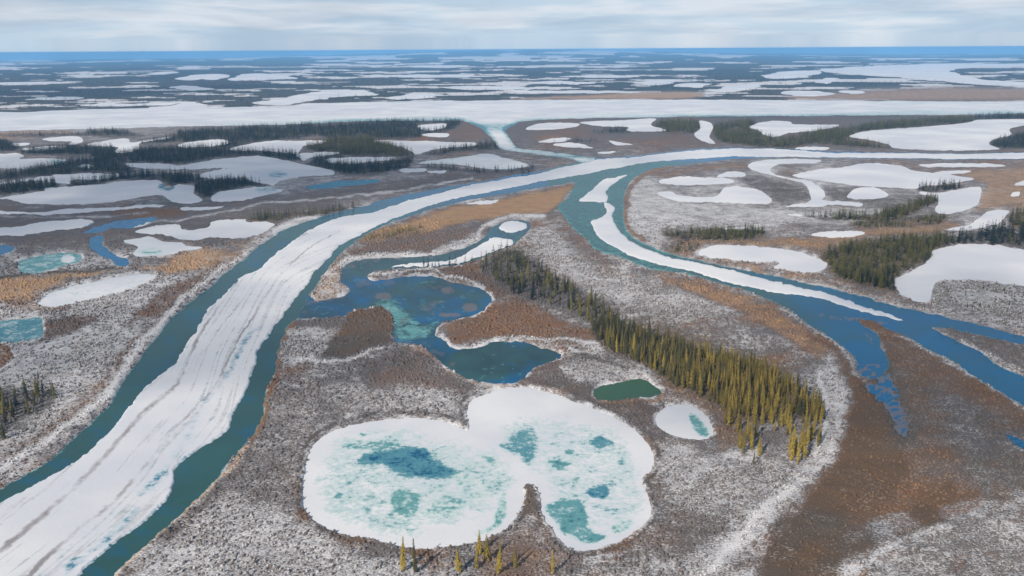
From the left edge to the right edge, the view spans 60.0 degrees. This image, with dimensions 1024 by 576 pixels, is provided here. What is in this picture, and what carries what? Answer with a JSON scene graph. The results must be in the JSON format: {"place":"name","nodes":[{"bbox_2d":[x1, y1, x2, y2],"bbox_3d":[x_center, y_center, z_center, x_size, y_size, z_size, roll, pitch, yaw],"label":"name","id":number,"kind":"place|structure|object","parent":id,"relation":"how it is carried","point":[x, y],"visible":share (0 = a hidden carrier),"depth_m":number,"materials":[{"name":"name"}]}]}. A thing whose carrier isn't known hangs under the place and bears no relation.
{"place":"outdoors","nodes":[
{"label":"outdoors","id":0,"kind":"place"},
{"bbox_2d":[0,245,13,254],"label":"lake","id":1,"kind":"structure","parent":0,"point":[4,249],"depth_m":699.42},
{"bbox_2d":[0,317,43,342],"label":"lake","id":2,"kind":"structure","parent":0,"point":[14,330],"depth_m":497.05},
{"bbox_2d":[0,153,65,168],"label":"lake","id":3,"kind":"structure","parent":0,"point":[9,160],"depth_m":1264.68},
{"bbox_2d":[0,81,77,84],"bbox_3d":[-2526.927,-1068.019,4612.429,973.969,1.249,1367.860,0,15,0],"label":"lake","id":4,"kind":"structure","parent":0,"point":[13,83],"depth_m":4589.54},
{"bbox_2d":[0,219,92,235],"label":"lake","id":5,"kind":"structure","parent":0,"point":[46,226],"depth_m":786.73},
{"bbox_2d":[18,253,81,272],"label":"lake","id":6,"kind":"structure","parent":0,"point":[42,263],"depth_m":655.67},
{"bbox_2d":[26,96,83,99],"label":"lake","id":7,"kind":"structure","parent":0,"point":[56,98],"depth_m":2989.50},
{"bbox_2d":[1,173,118,183],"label":"lake","id":8,"kind":"structure","parent":0,"point":[64,178],"depth_m":1099.21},
{"bbox_2d":[42,136,82,144],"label":"lake","id":9,"kind":"structure","parent":0,"point":[74,139],"depth_m":1579.95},
{"bbox_2d":[0,204,164,215],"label":"lake","id":10,"kind":"structure","parent":0,"point":[69,211],"depth_m":869.28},
{"bbox_2d":[38,274,152,306],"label":"lake","id":11,"kind":"structure","parent":0,"point":[78,293],"depth_m":577.88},
{"bbox_2d":[80,103,120,105],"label":"lake","id":12,"kind":"structure","parent":0,"point":[105,104],"depth_m":2626.94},
{"bbox_2d":[0,180,201,204],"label":"lake","id":13,"kind":"structure","parent":0,"point":[115,192],"depth_m":970.26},
{"bbox_2d":[89,235,128,266],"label":"lake","id":14,"kind":"structure","parent":0,"point":[97,246],"depth_m":690.20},
{"bbox_2d":[83,217,156,232],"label":"lake","id":15,"kind":"structure","parent":0,"point":[132,223],"depth_m":797.50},
{"bbox_2d":[87,137,168,152],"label":"lake","id":16,"kind":"structure","parent":0,"point":[121,143],"depth_m":1502.63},
{"bbox_2d":[113,102,194,105],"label":"lake","id":17,"kind":"structure","parent":0,"point":[159,103],"depth_m":2622.51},
{"bbox_2d":[147,71,177,74],"bbox_3d":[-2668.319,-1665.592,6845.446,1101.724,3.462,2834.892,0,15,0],"label":"lake","id":18,"kind":"structure","parent":0,"point":[163,73],"depth_m":6441.32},
{"bbox_2d":[124,236,201,256],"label":"lake","id":19,"kind":"structure","parent":0,"point":[149,246],"depth_m":703.34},
{"bbox_2d":[169,86,213,90],"bbox_3d":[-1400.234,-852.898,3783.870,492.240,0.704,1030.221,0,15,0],"label":"lake","id":20,"kind":"structure","parent":0,"point":[191,88],"depth_m":3742.11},
{"bbox_2d":[180,206,223,210],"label":"lake","id":21,"kind":"structure","parent":0,"point":[195,208],"depth_m":876.77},
{"bbox_2d":[175,74,229,79],"bbox_3d":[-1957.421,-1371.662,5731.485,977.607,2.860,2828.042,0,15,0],"label":"lake","id":22,"kind":"structure","parent":0,"point":[207,77],"depth_m":5355.78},
{"bbox_2d":[135,219,273,239],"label":"lake","id":23,"kind":"structure","parent":0,"point":[235,228],"depth_m":769.18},
{"bbox_2d":[178,139,230,147],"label":"lake","id":24,"kind":"structure","parent":0,"point":[208,141],"depth_m":1509.15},
{"bbox_2d":[126,156,333,185],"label":"lake","id":25,"kind":"structure","parent":0,"point":[270,171],"depth_m":1177.46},
{"bbox_2d":[211,186,281,201],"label":"lake","id":26,"kind":"structure","parent":0,"point":[238,194],"depth_m":966.31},
{"bbox_2d":[228,73,297,80],"bbox_3d":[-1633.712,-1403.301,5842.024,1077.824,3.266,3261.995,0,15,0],"label":"lake","id":27,"kind":"structure","parent":0,"point":[255,76],"depth_m":5256.82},
{"bbox_2d":[230,140,322,153],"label":"lake","id":28,"kind":"structure","parent":0,"point":[297,146],"depth_m":1456.34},
{"bbox_2d":[252,90,377,104],"bbox_3d":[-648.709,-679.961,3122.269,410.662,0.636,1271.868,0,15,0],"label":"lake","id":29,"kind":"structure","parent":0,"point":[312,96],"depth_m":3019.26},
{"bbox_2d":[294,152,338,160],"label":"lake","id":30,"kind":"structure","parent":0,"point":[304,156],"depth_m":1326.45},
{"bbox_2d":[305,179,379,188],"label":"lake","id":31,"kind":"structure","parent":0,"point":[337,183],"depth_m":1034.45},
{"bbox_2d":[326,157,393,163],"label":"lake","id":32,"kind":"structure","parent":0,"point":[352,159],"depth_m":1264.04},
{"bbox_2d":[399,168,426,172],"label":"lake","id":33,"kind":"structure","parent":0,"point":[406,170],"depth_m":1144.12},
{"bbox_2d":[385,93,442,99],"bbox_3d":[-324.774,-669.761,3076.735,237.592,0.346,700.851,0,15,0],"label":"lake","id":34,"kind":"structure","parent":0,"point":[414,96],"depth_m":2972.42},
{"bbox_2d":[375,140,476,154],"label":"lake","id":35,"kind":"structure","parent":0,"point":[418,147],"depth_m":1455.31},
{"bbox_2d":[299,220,560,383],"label":"lake","id":36,"kind":"structure","parent":0,"point":[420,309],"depth_m":534.55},
{"bbox_2d":[393,237,512,266],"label":"ice floe","id":37,"kind":"object","parent":36,"relation":"on","point":[485,247],"visible":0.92,"depth_m":680.36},
{"bbox_2d":[499,221,526,232],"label":"ice floe","id":38,"kind":"object","parent":36,"relation":"on","point":[511,226],"visible":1,"depth_m":775.75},
{"bbox_2d":[368,74,491,77],"bbox_3d":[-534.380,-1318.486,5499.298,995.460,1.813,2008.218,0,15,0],"label":"lake","id":39,"kind":"structure","parent":0,"point":[432,76],"depth_m":5289.85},
{"bbox_2d":[418,123,447,130],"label":"lake","id":40,"kind":"structure","parent":0,"point":[432,126],"depth_m":1802.16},
{"bbox_2d":[422,133,448,136],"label":"lake","id":41,"kind":"structure","parent":0,"point":[437,134],"depth_m":1627.68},
{"bbox_2d":[406,65,468,67],"bbox_3d":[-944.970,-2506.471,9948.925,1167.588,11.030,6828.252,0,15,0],"label":"lake","id":42,"kind":"structure","parent":0,"point":[438,66],"depth_m":8630.08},
{"bbox_2d":[419,154,528,169],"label":"lake","id":43,"kind":"structure","parent":0,"point":[488,161],"depth_m":1224.27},
{"bbox_2d":[302,387,653,550],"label":"lake","id":44,"kind":"structure","parent":0,"point":[423,483],"depth_m":324.31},
{"bbox_2d":[467,200,497,204],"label":"lake","id":45,"kind":"structure","parent":0,"point":[485,202],"depth_m":900.97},
{"bbox_2d":[443,86,540,89],"bbox_3d":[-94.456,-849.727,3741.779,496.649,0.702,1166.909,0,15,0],"label":"lake","id":46,"kind":"structure","parent":0,"point":[488,87],"depth_m":3630.13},
{"bbox_2d":[0,50,1023,575],"bbox_3d":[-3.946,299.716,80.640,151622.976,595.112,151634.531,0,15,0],"label":"ground","id":47,"kind":"structure","parent":0,"point":[642,198],"depth_m":550.44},
{"bbox_2d":[0,420,5,438],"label":"spruce tree","id":48,"kind":"object","parent":47,"relation":"on","point":[2,433],"visible":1,"depth_m":353.45,"materials":[{"name":"green plant"}]},
{"bbox_2d":[399,536,406,570],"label":"spruce tree","id":49,"kind":"object","parent":47,"relation":"on","point":[402,559],"visible":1,"depth_m":262.30,"materials":[{"name":"yellow plant"}]},
{"bbox_2d":[412,539,417,572],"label":"spruce tree","id":50,"kind":"object","parent":47,"relation":"on","point":[414,561],"visible":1,"depth_m":260.77,"materials":[{"name":"green plant"}]},
{"bbox_2d":[454,545,461,572],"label":"spruce tree","id":51,"kind":"object","parent":47,"relation":"on","point":[458,564],"visible":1,"depth_m":260.85,"materials":[{"name":"yellow plant"}]},
{"bbox_2d":[474,548,478,568],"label":"spruce tree","id":52,"kind":"object","parent":47,"relation":"on","point":[476,561],"visible":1,"depth_m":262.94,"materials":[{"name":"yellow plant"}]},
{"bbox_2d":[475,532,482,554],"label":"spruce tree","id":53,"kind":"object","parent":47,"relation":"on","point":[479,547],"visible":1,"depth_m":270.71,"materials":[{"name":"yellow plant"}]},
{"bbox_2d":[481,534,492,560],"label":"spruce tree","id":54,"kind":"object","parent":47,"relation":"on","point":[487,552],"visible":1,"depth_m":266.74,"materials":[{"name":"yellow plant"}]},
{"bbox_2d":[494,541,501,573],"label":"spruce tree","id":55,"kind":"object","parent":47,"relation":"on","point":[499,564],"visible":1,"depth_m":259.64,"materials":[{"name":"yellow plant"}]},
{"bbox_2d":[0,214,1023,575],"bbox_3d":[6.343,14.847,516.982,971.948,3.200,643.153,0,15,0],"label":"shrubbery","id":56,"kind":"object","parent":47,"relation":"on","point":[698,284],"visible":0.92,"depth_m":432.11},
{"bbox_2d":[0,66,1023,435],"bbox_3d":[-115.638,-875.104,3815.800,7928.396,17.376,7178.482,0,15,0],"label":"spruce forest","id":57,"kind":"object","parent":47,"relation":"on","point":[726,134],"visible":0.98,"depth_m":1089.94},
{"bbox_2d":[513,543,517,567],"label":"spruce tree","id":58,"kind":"object","parent":47,"relation":"on","point":[515,559],"visible":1,"depth_m":263.52,"materials":[{"name":"yellow plant"}]},
{"bbox_2d":[550,550,554,573],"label":"spruce tree","id":59,"kind":"object","parent":47,"relation":"on","point":[552,563],"visible":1,"depth_m":259.93,"materials":[{"name":"yellow plant"}]},
{"bbox_2d":[657,357,662,374],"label":"spruce tree","id":60,"kind":"object","parent":47,"relation":"on","point":[660,367],"visible":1,"depth_m":418.48,"materials":[{"name":"green plant"}]},
{"bbox_2d":[674,366,679,385],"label":"spruce tree","id":61,"kind":"object","parent":47,"relation":"on","point":[676,380],"visible":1,"depth_m":404.44,"materials":[{"name":"green plant"}]},
{"bbox_2d":[721,390,726,409],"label":"spruce tree","id":62,"kind":"object","parent":47,"relation":"on","point":[723,399],"visible":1,"depth_m":377.79,"materials":[{"name":"yellow plant"}]},
{"bbox_2d":[726,403,730,425],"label":"spruce tree","id":63,"kind":"object","parent":47,"relation":"on","point":[728,418],"visible":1,"depth_m":360.92,"materials":[{"name":"yellow plant"}]},
{"bbox_2d":[734,408,740,431],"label":"spruce tree","id":64,"kind":"object","parent":47,"relation":"on","point":[737,424],"visible":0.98,"depth_m":355.94,"materials":[{"name":"yellow plant"}]},
{"bbox_2d":[737,423,742,448],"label":"spruce tree","id":65,"kind":"object","parent":47,"relation":"on","point":[739,437],"visible":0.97,"depth_m":340.58,"materials":[{"name":"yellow plant"}]},
{"bbox_2d":[740,424,747,453],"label":"spruce tree","id":66,"kind":"object","parent":47,"relation":"on","point":[745,441],"visible":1,"depth_m":336.72,"materials":[{"name":"yellow plant"}]},
{"bbox_2d":[748,421,754,449],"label":"spruce tree","id":67,"kind":"object","parent":47,"relation":"on","point":[752,441],"visible":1,"depth_m":340.16,"materials":[{"name":"yellow plant"}]},
{"bbox_2d":[752,401,756,423],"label":"spruce tree","id":68,"kind":"object","parent":47,"relation":"on","point":[754,415],"visible":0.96,"depth_m":363.16,"materials":[{"name":"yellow plant"}]},
{"bbox_2d":[756,435,762,455],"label":"spruce tree","id":69,"kind":"object","parent":47,"relation":"on","point":[759,450],"visible":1,"depth_m":335.47,"materials":[{"name":"yellow plant"}]},
{"bbox_2d":[760,402,765,423],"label":"spruce tree","id":70,"kind":"object","parent":47,"relation":"on","point":[762,420],"visible":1,"depth_m":363.64,"materials":[{"name":"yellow plant"}]},
{"bbox_2d":[760,385,766,407],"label":"spruce tree","id":71,"kind":"object","parent":47,"relation":"on","point":[763,398],"visible":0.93,"depth_m":379.88,"materials":[{"name":"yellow plant"}]},
{"bbox_2d":[768,401,773,423],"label":"spruce tree","id":72,"kind":"object","parent":47,"relation":"on","point":[771,420],"visible":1,"depth_m":363.14,"materials":[{"name":"yellow plant"}]},
{"bbox_2d":[779,408,783,426],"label":"spruce tree","id":73,"kind":"object","parent":47,"relation":"on","point":[781,420],"visible":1,"depth_m":360.21,"materials":[{"name":"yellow plant"}]},
{"bbox_2d":[787,411,792,433],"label":"spruce tree","id":74,"kind":"object","parent":47,"relation":"on","point":[790,427],"visible":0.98,"depth_m":354.26,"materials":[{"name":"yellow plant"}]},
{"bbox_2d":[788,430,795,459],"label":"spruce tree","id":75,"kind":"object","parent":47,"relation":"on","point":[791,453],"visible":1,"depth_m":331.60,"materials":[{"name":"yellow plant"}]},
{"bbox_2d":[790,423,797,453],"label":"spruce tree","id":76,"kind":"object","parent":47,"relation":"on","point":[795,439],"visible":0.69,"depth_m":337.22,"materials":[{"name":"yellow plant"}]},
{"bbox_2d":[791,392,796,411],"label":"spruce tree","id":77,"kind":"object","parent":47,"relation":"on","point":[794,404],"visible":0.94,"depth_m":374.78,"materials":[{"name":"green plant"}]},
{"bbox_2d":[796,435,800,463],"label":"spruce tree","id":78,"kind":"object","parent":47,"relation":"on","point":[798,453],"visible":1,"depth_m":328.13,"materials":[{"name":"yellow plant"}]},
{"bbox_2d":[797,424,803,449],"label":"spruce tree","id":79,"kind":"object","parent":47,"relation":"on","point":[801,435],"visible":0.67,"depth_m":339.56,"materials":[{"name":"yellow plant"}]},
{"bbox_2d":[800,428,808,458],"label":"spruce tree","id":80,"kind":"object","parent":47,"relation":"on","point":[805,450],"visible":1,"depth_m":332.86,"materials":[{"name":"yellow plant"}]},
{"bbox_2d":[805,417,810,445],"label":"spruce tree","id":81,"kind":"object","parent":47,"relation":"on","point":[808,431],"visible":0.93,"depth_m":343.19,"materials":[{"name":"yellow plant"}]},
{"bbox_2d":[810,415,815,439],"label":"spruce tree","id":82,"kind":"object","parent":47,"relation":"on","point":[812,429],"visible":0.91,"depth_m":348.12,"materials":[{"name":"yellow plant"}]},
{"bbox_2d":[816,423,820,446],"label":"spruce tree","id":83,"kind":"object","parent":47,"relation":"on","point":[818,437],"visible":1,"depth_m":341.80,"materials":[{"name":"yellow plant"}]},
{"bbox_2d":[0,147,1023,575],"bbox_3d":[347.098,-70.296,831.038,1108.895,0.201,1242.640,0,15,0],"label":"river","id":84,"kind":"structure","parent":0,"point":[196,473],"depth_m":483.63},
{"bbox_2d":[0,148,1023,575],"bbox_3d":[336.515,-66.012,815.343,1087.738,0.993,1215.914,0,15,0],"label":"ice floe","id":85,"kind":"object","parent":84,"relation":"on","point":[98,500],"visible":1,"depth_m":381.41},
{"bbox_2d":[579,175,626,202],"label":"ice floe","id":86,"kind":"object","parent":84,"relation":"on","point":[597,193],"visible":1,"depth_m":957.26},
{"bbox_2d":[591,203,902,320],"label":"ice floe","id":87,"kind":"object","parent":84,"relation":"on","point":[606,230],"visible":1,"depth_m":621.09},
{"bbox_2d":[0,99,1023,161],"bbox_3d":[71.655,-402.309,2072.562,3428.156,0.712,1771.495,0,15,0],"label":"river","id":88,"kind":"structure","parent":0,"point":[494,120],"depth_m":2199.82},
{"bbox_2d":[0,0,1023,59],"label":"sky","id":89,"kind":"structure","parent":0,"point":[29,29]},
{"bbox_2d":[526,122,579,129],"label":"lake","id":90,"kind":"structure","parent":0,"point":[548,126],"depth_m":1784.84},
{"bbox_2d":[539,137,570,142],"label":"lake","id":91,"kind":"structure","parent":0,"point":[562,139],"depth_m":1509.40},
{"bbox_2d":[528,81,593,84],"bbox_3d":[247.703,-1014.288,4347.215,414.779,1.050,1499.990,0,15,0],"label":"lake","id":92,"kind":"structure","parent":0,"point":[560,82],"depth_m":4145.81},
{"bbox_2d":[553,142,591,147],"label":"lake","id":93,"kind":"structure","parent":0,"point":[571,145],"depth_m":1429.61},
{"bbox_2d":[512,90,637,93],"bbox_3d":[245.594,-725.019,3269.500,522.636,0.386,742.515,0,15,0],"label":"lake","id":94,"kind":"structure","parent":0,"point":[572,91],"depth_m":3244.09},
{"bbox_2d":[559,75,639,77],"bbox_3d":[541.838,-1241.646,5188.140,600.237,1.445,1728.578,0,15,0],"label":"lake","id":95,"kind":"structure","parent":0,"point":[606,76],"depth_m":5053.87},
{"bbox_2d":[609,141,631,145],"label":"lake","id":96,"kind":"structure","parent":0,"point":[616,143],"depth_m":1454.58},
{"bbox_2d":[580,118,665,131],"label":"lake","id":97,"kind":"structure","parent":0,"point":[640,125],"depth_m":1822.86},
{"bbox_2d":[593,379,660,400],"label":"lake","id":98,"kind":"structure","parent":0,"point":[633,388],"depth_m":402.93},
{"bbox_2d":[634,79,673,84],"bbox_3d":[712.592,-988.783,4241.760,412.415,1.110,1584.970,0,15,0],"label":"lake","id":99,"kind":"structure","parent":0,"point":[661,82],"depth_m":4097.33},
{"bbox_2d":[655,404,713,439],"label":"lake","id":100,"kind":"structure","parent":0,"point":[684,421],"depth_m":368.17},
{"bbox_2d":[674,83,709,87],"bbox_3d":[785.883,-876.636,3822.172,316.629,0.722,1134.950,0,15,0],"label":"lake","id":101,"kind":"structure","parent":0,"point":[696,85],"depth_m":3736.73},
{"bbox_2d":[659,176,733,184],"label":"lake","id":102,"kind":"structure","parent":0,"point":[686,180],"depth_m":1040.34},
{"bbox_2d":[694,120,714,143],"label":"lake","id":103,"kind":"structure","parent":0,"point":[703,133],"depth_m":1636.51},
{"bbox_2d":[657,186,771,203],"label":"lake","id":104,"kind":"structure","parent":0,"point":[739,194],"depth_m":923.58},
{"bbox_2d":[717,171,745,176],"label":"lake","id":105,"kind":"structure","parent":0,"point":[733,174],"depth_m":1089.56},
{"bbox_2d":[710,84,761,91],"bbox_3d":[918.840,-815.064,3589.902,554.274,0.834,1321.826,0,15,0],"label":"lake","id":106,"kind":"structure","parent":0,"point":[737,88],"depth_m":3428.71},
{"bbox_2d":[699,245,826,271],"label":"lake","id":107,"kind":"structure","parent":0,"point":[791,260],"depth_m":660.79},
{"bbox_2d":[761,70,820,78],"bbox_3d":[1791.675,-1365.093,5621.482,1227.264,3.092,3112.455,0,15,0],"label":"lake","id":108,"kind":"structure","parent":0,"point":[788,74],"depth_m":5203.39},
{"bbox_2d":[750,121,837,136],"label":"lake","id":109,"kind":"structure","parent":0,"point":[777,128],"depth_m":1728.73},
{"bbox_2d":[748,158,862,206],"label":"lake","id":110,"kind":"structure","parent":0,"point":[817,193],"depth_m":1021.69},
{"bbox_2d":[781,91,834,95],"bbox_3d":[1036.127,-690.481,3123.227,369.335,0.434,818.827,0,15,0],"label":"lake","id":111,"kind":"structure","parent":0,"point":[807,93],"depth_m":3015.34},
{"bbox_2d":[796,147,828,149],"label":"lake","id":112,"kind":"structure","parent":0,"point":[815,148],"depth_m":1366.11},
{"bbox_2d":[815,78,838,83],"bbox_3d":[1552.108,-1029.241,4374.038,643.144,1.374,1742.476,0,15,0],"label":"lake","id":113,"kind":"structure","parent":0,"point":[826,80],"depth_m":4208.66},
{"bbox_2d":[811,231,864,237],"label":"lake","id":114,"kind":"structure","parent":0,"point":[833,234],"depth_m":736.93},
{"bbox_2d":[839,90,864,93],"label":"lake","id":115,"kind":"structure","parent":0,"point":[851,91],"depth_m":3129.24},
{"bbox_2d":[847,186,887,199],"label":"lake","id":116,"kind":"structure","parent":0,"point":[872,192],"depth_m":941.70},
{"bbox_2d":[793,163,972,188],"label":"lake","id":117,"kind":"structure","parent":0,"point":[882,175],"depth_m":1065.73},
{"bbox_2d":[865,373,909,436],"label":"lake","id":118,"kind":"structure","parent":0,"point":[884,388],"depth_m":390.95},
{"bbox_2d":[820,63,1023,86],"bbox_3d":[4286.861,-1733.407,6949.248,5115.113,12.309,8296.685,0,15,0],"label":"lake","id":119,"kind":"structure","parent":0,"point":[932,72],"depth_m":5693.28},
{"bbox_2d":[850,119,1023,150],"bbox_3d":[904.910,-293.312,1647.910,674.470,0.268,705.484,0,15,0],"label":"lake","id":120,"kind":"structure","parent":0,"point":[977,135],"depth_m":1555.36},
{"bbox_2d":[919,187,981,213],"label":"lake","id":121,"kind":"structure","parent":0,"point":[955,201],"depth_m":901.38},
{"bbox_2d":[935,170,970,173],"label":"lake","id":122,"kind":"structure","parent":0,"point":[957,172],"depth_m":1096.32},
{"bbox_2d":[894,244,1023,302],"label":"lake","id":123,"kind":"structure","parent":0,"point":[998,263],"depth_m":620.56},
{"bbox_2d":[919,163,1004,167],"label":"lake","id":124,"kind":"structure","parent":0,"point":[961,165],"depth_m":1161.23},
{"bbox_2d":[945,210,1008,229],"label":"lake","id":125,"kind":"structure","parent":0,"point":[993,216],"depth_m":792.06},
{"bbox_2d":[1006,434,1023,448],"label":"lake","id":126,"kind":"structure","parent":0,"point":[1018,442],"depth_m":348.61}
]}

